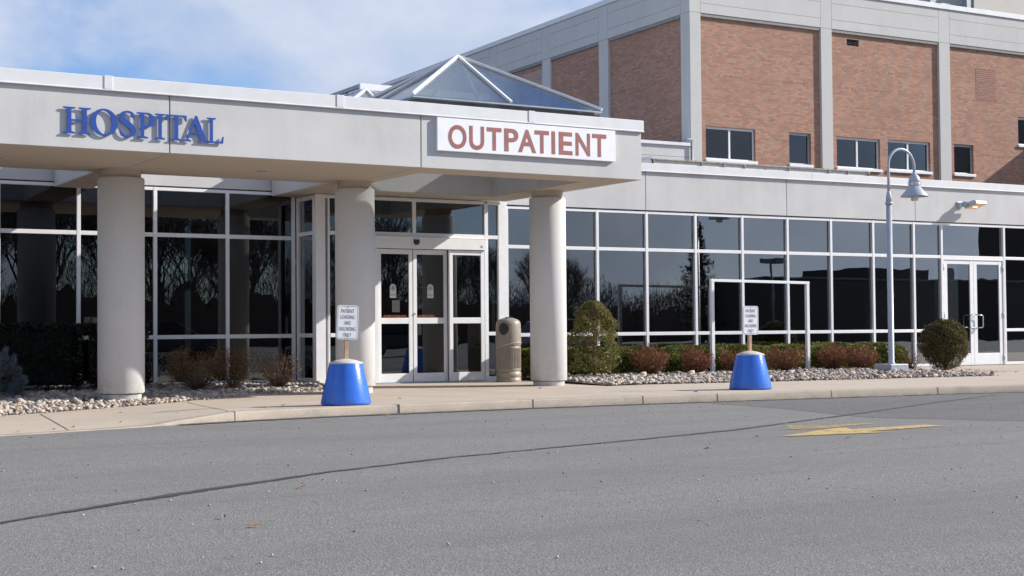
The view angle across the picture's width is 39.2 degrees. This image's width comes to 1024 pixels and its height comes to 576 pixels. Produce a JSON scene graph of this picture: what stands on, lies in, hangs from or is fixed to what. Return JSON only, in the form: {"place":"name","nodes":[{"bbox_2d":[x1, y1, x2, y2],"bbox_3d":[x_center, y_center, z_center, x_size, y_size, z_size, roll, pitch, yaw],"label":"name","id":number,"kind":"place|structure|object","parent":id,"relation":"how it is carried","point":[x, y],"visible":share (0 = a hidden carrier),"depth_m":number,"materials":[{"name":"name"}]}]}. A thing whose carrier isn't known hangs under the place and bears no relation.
{"place":"outdoors","nodes":[
{"label":"outdoors","id":0,"kind":"place"},
{"bbox_2d":[0,167,448,388],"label":"lobby wing","id":1,"kind":"structure","parent":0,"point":[220,261],"depth_m":24.17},
{"bbox_2d":[0,180,295,388],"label":"window frame","id":2,"kind":"structure","parent":1,"relation":"in","point":[77,232],"depth_m":24.21,"materials":[{"name":"white metal"}]},
{"bbox_2d":[350,88,395,99],"bbox_3d":[-2.760,-3.065,27.193,3.484,1.439,3.484,1,-2,-31],"label":"pyramid skylight","id":3,"kind":"object","parent":1,"relation":"on","point":[369,92],"visible":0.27,"depth_m":27.10,"materials":[{"name":"metal"}]},
{"bbox_2d":[295,193,507,383],"bbox_3d":[-3.453,-0.176,28.340,3.790,4.020,7.035,1,-2,-31],"label":"entrance vestibule","id":4,"kind":"object","parent":1,"relation":"on","point":[412,327],"visible":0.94,"depth_m":25.52,"materials":[{"name":"white metal"}]},
{"bbox_2d":[375,248,378,382],"bbox_3d":[-2.606,0.480,24.863,0.635,2.345,0.050,1,-2,-31],"label":"sliding door","id":5,"kind":"structure","parent":4,"relation":"in","point":[376,249],"depth_m":24.99,"materials":[{"name":"white metal"}]},
{"bbox_2d":[378,249,412,382],"bbox_3d":[-2.064,0.488,25.282,0.685,2.345,0.050,1,-2,-31],"label":"sliding door","id":6,"kind":"structure","parent":4,"relation":"in","point":[394,265],"depth_m":25.28,"materials":[{"name":"glass"}]},
{"bbox_2d":[296,194,507,382],"bbox_3d":[-2.124,0.074,26.110,3.790,3.290,1.610,1,-2,-31],"label":"window frame","id":7,"kind":"structure","parent":4,"relation":"in","point":[320,232],"depth_m":25.06,"materials":[{"name":"white metal"}]},
{"bbox_2d":[412,250,447,381],"bbox_3d":[-1.461,0.493,25.628,0.685,2.345,0.070,1,-2,-31],"label":"sliding door","id":8,"kind":"structure","parent":4,"relation":"in","point":[430,327],"depth_m":25.63,"materials":[{"name":"glass"}]},
{"bbox_2d":[448,250,484,380],"bbox_3d":[-0.819,0.496,25.933,0.720,2.345,0.050,1,-2,-31],"label":"sliding door","id":9,"kind":"structure","parent":4,"relation":"in","point":[466,324],"depth_m":25.92,"materials":[{"name":"glass"}]},
{"bbox_2d":[0,0,602,95],"label":"sky","id":10,"kind":"structure","parent":0,"point":[327,47],"materials":[{"name":"blue"}]},
{"bbox_2d":[329,83,488,103],"bbox_3d":[-3.878,-3.584,40.997,3.870,3.290,6.275,1,-2,-31],"label":"skylight","id":11,"kind":"object","parent":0,"point":[406,91],"visible":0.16,"depth_m":38.28,"materials":[{"name":"white metal"}]},
{"bbox_2d":[0,392,1023,575],"bbox_3d":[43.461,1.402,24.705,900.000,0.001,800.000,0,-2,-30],"label":"road","id":12,"kind":"structure","parent":0,"point":[930,520],"depth_m":9.02,"materials":[{"name":"grey asphalt"}]},
{"bbox_2d":[0,395,990,522],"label":"road seam","id":13,"kind":"object","parent":12,"relation":"on","point":[170,494],"visible":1,"depth_m":10.32,"materials":[{"name":"grey asphalt"}]},
{"bbox_2d":[1,394,1018,569],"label":"road grit","id":14,"kind":"object","parent":12,"relation":"on","point":[260,562],"visible":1,"depth_m":10.19,"materials":[{"name":"grey gravel"}]},
{"bbox_2d":[176,392,1003,424],"bbox_3d":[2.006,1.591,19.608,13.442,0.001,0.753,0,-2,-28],"label":"curb","id":15,"kind":"structure","parent":12,"relation":"on","point":[511,408],"depth_m":18.53,"materials":[{"name":"grey concrete"}]},
{"bbox_2d":[787,423,870,428],"bbox_3d":[3.298,1.452,15.138,1.330,0.001,0.600,0,-2,-30],"label":"road marking","id":16,"kind":"object","parent":12,"relation":"on","point":[823,427],"visible":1,"depth_m":15.01,"materials":[{"name":"yellow paint"}]},
{"bbox_2d":[785,425,940,435],"bbox_3d":[3.489,1.431,14.459,2.330,0.001,0.750,0,-2,-30],"label":"painted arrow","id":17,"kind":"object","parent":12,"relation":"on","point":[847,430],"visible":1,"depth_m":14.42,"materials":[{"name":"yellow paint"}]},
{"bbox_2d":[706,392,1023,420],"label":"road patch","id":18,"kind":"object","parent":12,"relation":"on","point":[1007,406],"visible":1,"depth_m":18.84,"materials":[{"name":"grey asphalt"}]},
{"bbox_2d":[0,364,1023,435],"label":"pavement","id":19,"kind":"structure","parent":0,"point":[450,396],"depth_m":20.34,"materials":[{"name":"concrete"}]},
{"bbox_2d":[8,399,201,414],"bbox_3d":[-11.550,1.506,15.467,23.250,0.147,9.144,0,-2,-30],"label":"planting bed","id":20,"kind":"object","parent":19,"relation":"on","point":[95,408],"visible":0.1,"depth_m":19.35,"materials":[{"name":"soil"}]},
{"bbox_2d":[0,345,28,396],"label":"blue spruce","id":21,"kind":"object","parent":20,"relation":"on","point":[15,385],"visible":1,"depth_m":20.80,"materials":[{"name":"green plant"}]},
{"bbox_2d":[0,321,84,390],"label":"trimmed hedge","id":22,"kind":"object","parent":20,"relation":"on","point":[49,357],"visible":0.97,"depth_m":22.00,"materials":[{"name":"green plant"}]},
{"bbox_2d":[81,322,150,387],"bbox_3d":[-6.304,1.074,22.764,1.022,1.092,0.769,1,-2,-31],"label":"trimmed hedge","id":23,"kind":"object","parent":20,"relation":"on","point":[92,356],"visible":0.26,"depth_m":22.48,"materials":[{"name":"green plant"}]},
{"bbox_2d":[165,344,237,389],"bbox_3d":[-5.022,1.250,22.606,1.107,0.757,1.223,-1,-2,19],"label":"brown shrub","id":24,"kind":"object","parent":20,"relation":"on","point":[197,384],"visible":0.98,"depth_m":22.56,"materials":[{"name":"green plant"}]},
{"bbox_2d":[211,345,262,387],"bbox_3d":[-4.481,1.269,23.090,0.840,0.736,0.773,-1,-2,17],"label":"brown shrub","id":25,"kind":"object","parent":20,"relation":"on","point":[234,382],"visible":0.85,"depth_m":23.09,"materials":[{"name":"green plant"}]},
{"bbox_2d":[256,347,304,386],"bbox_3d":[-3.772,1.308,23.573,0.807,0.676,0.860,-1,-2,6],"label":"brown shrub","id":26,"kind":"object","parent":20,"relation":"on","point":[275,382],"visible":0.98,"depth_m":23.47,"materials":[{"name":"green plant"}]},
{"bbox_2d":[0,67,643,399],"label":"entrance canopy","id":27,"kind":"object","parent":19,"relation":"on","point":[355,155],"visible":0.86,"depth_m":20.47,"materials":[{"name":"paint"}]},
{"bbox_2d":[63,106,223,143],"bbox_3d":[-4.756,-2.112,18.642,2.109,0.356,0.013,1,-2,-31],"label":"hospital lettering","id":28,"kind":"object","parent":27,"relation":"attached to","point":[131,126],"visible":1,"depth_m":18.57,"materials":[{"name":"blue paint"}]},
{"bbox_2d":[369,55,602,116],"bbox_3d":[-0.901,-3.174,23.955,3.484,1.439,3.484,1,-2,-31],"label":"pyramid skylight","id":29,"kind":"object","parent":27,"relation":"on","point":[497,88],"visible":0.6,"depth_m":23.35,"materials":[{"name":"metal"}]},
{"bbox_2d":[436,117,614,161],"bbox_3d":[0.253,-2.224,21.633,3.140,0.483,0.060,1,-2,-31],"label":"outpatient sign","id":30,"kind":"object","parent":27,"relation":"attached to","point":[487,137],"visible":1,"depth_m":21.56,"materials":[{"name":"white plastic"}]},
{"bbox_2d":[321,305,370,405],"bbox_3d":[-2.118,0.848,18.303,0.644,1.264,0.644,0,-2,-30],"label":"loading sign stand","id":31,"kind":"object","parent":19,"relation":"on","point":[345,382],"visible":1,"depth_m":18.12,"materials":[{"name":"blue paint"}]},
{"bbox_2d":[0,367,997,415],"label":"river pebbles","id":32,"kind":"object","parent":19,"relation":"on","point":[44,398],"visible":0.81,"depth_m":23.22,"materials":[{"name":"grey stone"}]},
{"bbox_2d":[0,367,1018,411],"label":"leaf litter","id":33,"kind":"object","parent":32,"relation":"on","point":[718,372],"visible":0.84,"depth_m":26.44,"materials":[{"name":"brown plant"}]},
{"bbox_2d":[496,317,521,381],"bbox_3d":[-0.061,1.108,25.711,0.462,1.176,0.470,1,-2,-31],"label":"litter bin","id":34,"kind":"object","parent":19,"relation":"on","point":[508,349],"visible":0.99,"depth_m":25.53,"materials":[{"name":"plastic"}]},
{"bbox_2d":[729,306,771,389],"bbox_3d":[3.617,0.904,21.832,0.644,1.261,0.644,0,-2,-30],"label":"loading sign stand","id":35,"kind":"object","parent":19,"relation":"on","point":[750,371],"visible":1,"depth_m":21.64,"materials":[{"name":"blue paint"}]},
{"bbox_2d":[521,375,990,384],"bbox_3d":[4.365,1.659,27.127,8.050,0.050,4.961,0,-2,-30],"label":"planting bed","id":36,"kind":"object","parent":19,"relation":"on","point":[687,382],"visible":0.12,"depth_m":24.95,"materials":[{"name":"soil"}]},
{"bbox_2d":[567,300,622,375],"bbox_3d":[1.508,0.971,26.386,1.088,1.515,1.094,0,-2,-29],"label":"cone evergreen","id":37,"kind":"object","parent":36,"relation":"on","point":[600,314],"visible":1,"depth_m":26.23,"materials":[{"name":"green plant"}]},
{"bbox_2d":[629,343,669,374],"bbox_3d":[2.558,1.346,27.017,0.812,0.674,0.716,-1,-2,17],"label":"barberry shrub","id":38,"kind":"object","parent":36,"relation":"on","point":[648,367],"visible":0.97,"depth_m":26.96,"materials":[{"name":"brown plant"}]},
{"bbox_2d":[680,344,713,372],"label":"barberry shrub","id":39,"kind":"object","parent":36,"relation":"on","point":[695,364],"visible":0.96,"depth_m":27.42,"materials":[{"name":"brown plant"}]},
{"bbox_2d":[521,341,908,376],"bbox_3d":[4.269,1.435,28.846,9.273,0.685,0.995,0,-2,-29],"label":"trimmed hedge","id":40,"kind":"object","parent":36,"relation":"on","point":[674,360],"visible":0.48,"depth_m":28.27,"materials":[{"name":"brown plant"}]},
{"bbox_2d":[718,347,759,370],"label":"barberry shrub","id":41,"kind":"object","parent":36,"relation":"on","point":[730,365],"visible":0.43,"depth_m":27.98,"materials":[{"name":"brown plant"}]},
{"bbox_2d":[709,279,809,371],"bbox_3d":[4.959,0.782,28.618,2.483,1.902,0.071,0,-2,-29],"label":"empty sign frame","id":42,"kind":"object","parent":36,"relation":"on","point":[712,319],"visible":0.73,"depth_m":28.53,"materials":[{"name":"white metal"}]},
{"bbox_2d":[763,344,807,370],"bbox_3d":[5.414,1.406,28.515,0.894,0.592,0.904,-1,-2,12],"label":"barberry shrub","id":43,"kind":"object","parent":36,"relation":"on","point":[783,363],"visible":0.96,"depth_m":28.37,"materials":[{"name":"brown plant"}]},
{"bbox_2d":[814,342,847,369],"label":"barberry shrub","id":44,"kind":"object","parent":36,"relation":"on","point":[839,361],"visible":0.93,"depth_m":29.03,"materials":[{"name":"brown plant"}]},
{"bbox_2d":[837,342,880,367],"bbox_3d":[7.056,1.401,29.235,0.892,0.615,0.779,-1,-2,7],"label":"barberry shrub","id":45,"kind":"object","parent":36,"relation":"on","point":[863,363],"visible":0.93,"depth_m":29.17,"materials":[{"name":"brown plant"}]},
{"bbox_2d":[875,148,928,370],"bbox_3d":[7.768,-0.515,28.483,1.195,4.541,0.550,0,-2,-29],"label":"lamp post","id":46,"kind":"object","parent":36,"relation":"on","point":[914,191],"visible":0.99,"depth_m":28.28,"materials":[{"name":"grey metal"}]},
{"bbox_2d":[898,349,921,369],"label":"barberry shrub","id":47,"kind":"object","parent":36,"relation":"on","point":[910,363],"visible":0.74,"depth_m":29.13,"materials":[{"name":"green plant"}]},
{"bbox_2d":[916,318,969,369],"bbox_3d":[8.948,1.188,29.633,1.042,1.147,1.084,0,-2,-29],"label":"round evergreen","id":48,"kind":"object","parent":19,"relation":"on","point":[944,342],"visible":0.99,"depth_m":29.37,"materials":[{"name":"green plant"}]},
{"bbox_2d":[380,0,1023,225],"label":"brick building","id":49,"kind":"structure","parent":0,"point":[936,90],"depth_m":49.86,"materials":[{"name":"brick"}]},
{"bbox_2d":[705,126,757,164],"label":"window","id":50,"kind":"structure","parent":49,"relation":"in","point":[725,145],"depth_m":46.93,"materials":[{"name":"glass"}]},
{"bbox_2d":[789,133,813,167],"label":"window","id":51,"kind":"structure","parent":49,"relation":"in","point":[798,142],"depth_m":48.37,"materials":[{"name":"blue glass"}]},
{"bbox_2d":[836,137,882,172],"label":"window","id":52,"kind":"structure","parent":49,"relation":"in","point":[855,154],"depth_m":49.60,"materials":[{"name":"blue glass"}]},
{"bbox_2d":[888,140,932,174],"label":"window","id":53,"kind":"structure","parent":49,"relation":"in","point":[900,161],"depth_m":50.76,"materials":[{"name":"blue glass"}]},
{"bbox_2d":[926,0,971,7],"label":"roof steel frame","id":54,"kind":"object","parent":49,"relation":"on","point":[967,3],"visible":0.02,"depth_m":57.53,"materials":[{"name":"white metal"}]},
{"bbox_2d":[954,144,975,176],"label":"window","id":55,"kind":"structure","parent":49,"relation":"in","point":[962,153],"depth_m":52.08,"materials":[{"name":"black glass"}]},
{"bbox_2d":[919,0,1023,14],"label":"roof penthouse","id":56,"kind":"object","parent":49,"relation":"on","point":[1012,6],"depth_m":58.44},
{"bbox_2d":[1018,117,1023,147],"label":"window","id":57,"kind":"structure","parent":49,"relation":"in","point":[1020,120],"depth_m":53.61,"materials":[{"name":"black glass"}]},
{"bbox_2d":[412,163,1023,375],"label":"clinic wing","id":58,"kind":"structure","parent":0,"point":[653,251],"depth_m":30.99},
{"bbox_2d":[641,139,692,160],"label":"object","id":59,"kind":"structure","parent":58,"relation":"on","point":[667,150],"depth_m":45.37,"materials":[{"name":"white metal"}]},
{"bbox_2d":[641,156,869,175],"bbox_3d":[6.263,-2.723,40.300,8.050,1.360,2.220,0,-2,-29],"label":"ledge","id":60,"kind":"object","parent":58,"relation":"on","point":[649,159],"visible":0.09,"depth_m":39.25,"materials":[{"name":"metal"}]},
{"bbox_2d":[507,206,1023,366],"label":"window frame","id":61,"kind":"structure","parent":58,"relation":"in","point":[596,248],"depth_m":30.97,"materials":[{"name":"white metal"}]},
{"bbox_2d":[943,260,974,364],"bbox_3d":[10.418,0.577,33.435,0.972,2.450,0.148,0,-2,-29],"label":"door","id":62,"kind":"structure","parent":58,"relation":"in","point":[958,274],"depth_m":33.53,"materials":[{"name":"white metal"}]},
{"bbox_2d":[957,200,986,208],"bbox_3d":[10.681,-1.941,33.364,0.470,0.183,0.488,0,-2,-29],"label":"wall floodlight","id":63,"kind":"object","parent":58,"relation":"attached to","point":[974,204],"depth_m":33.30,"materials":[{"name":"grey metal"}]},
{"bbox_2d":[973,261,1004,364],"bbox_3d":[11.276,0.583,33.911,0.975,2.450,0.148,0,-2,-29],"label":"door","id":64,"kind":"structure","parent":58,"relation":"in","point":[987,275],"depth_m":33.94,"materials":[{"name":"black glass"}]}
]}

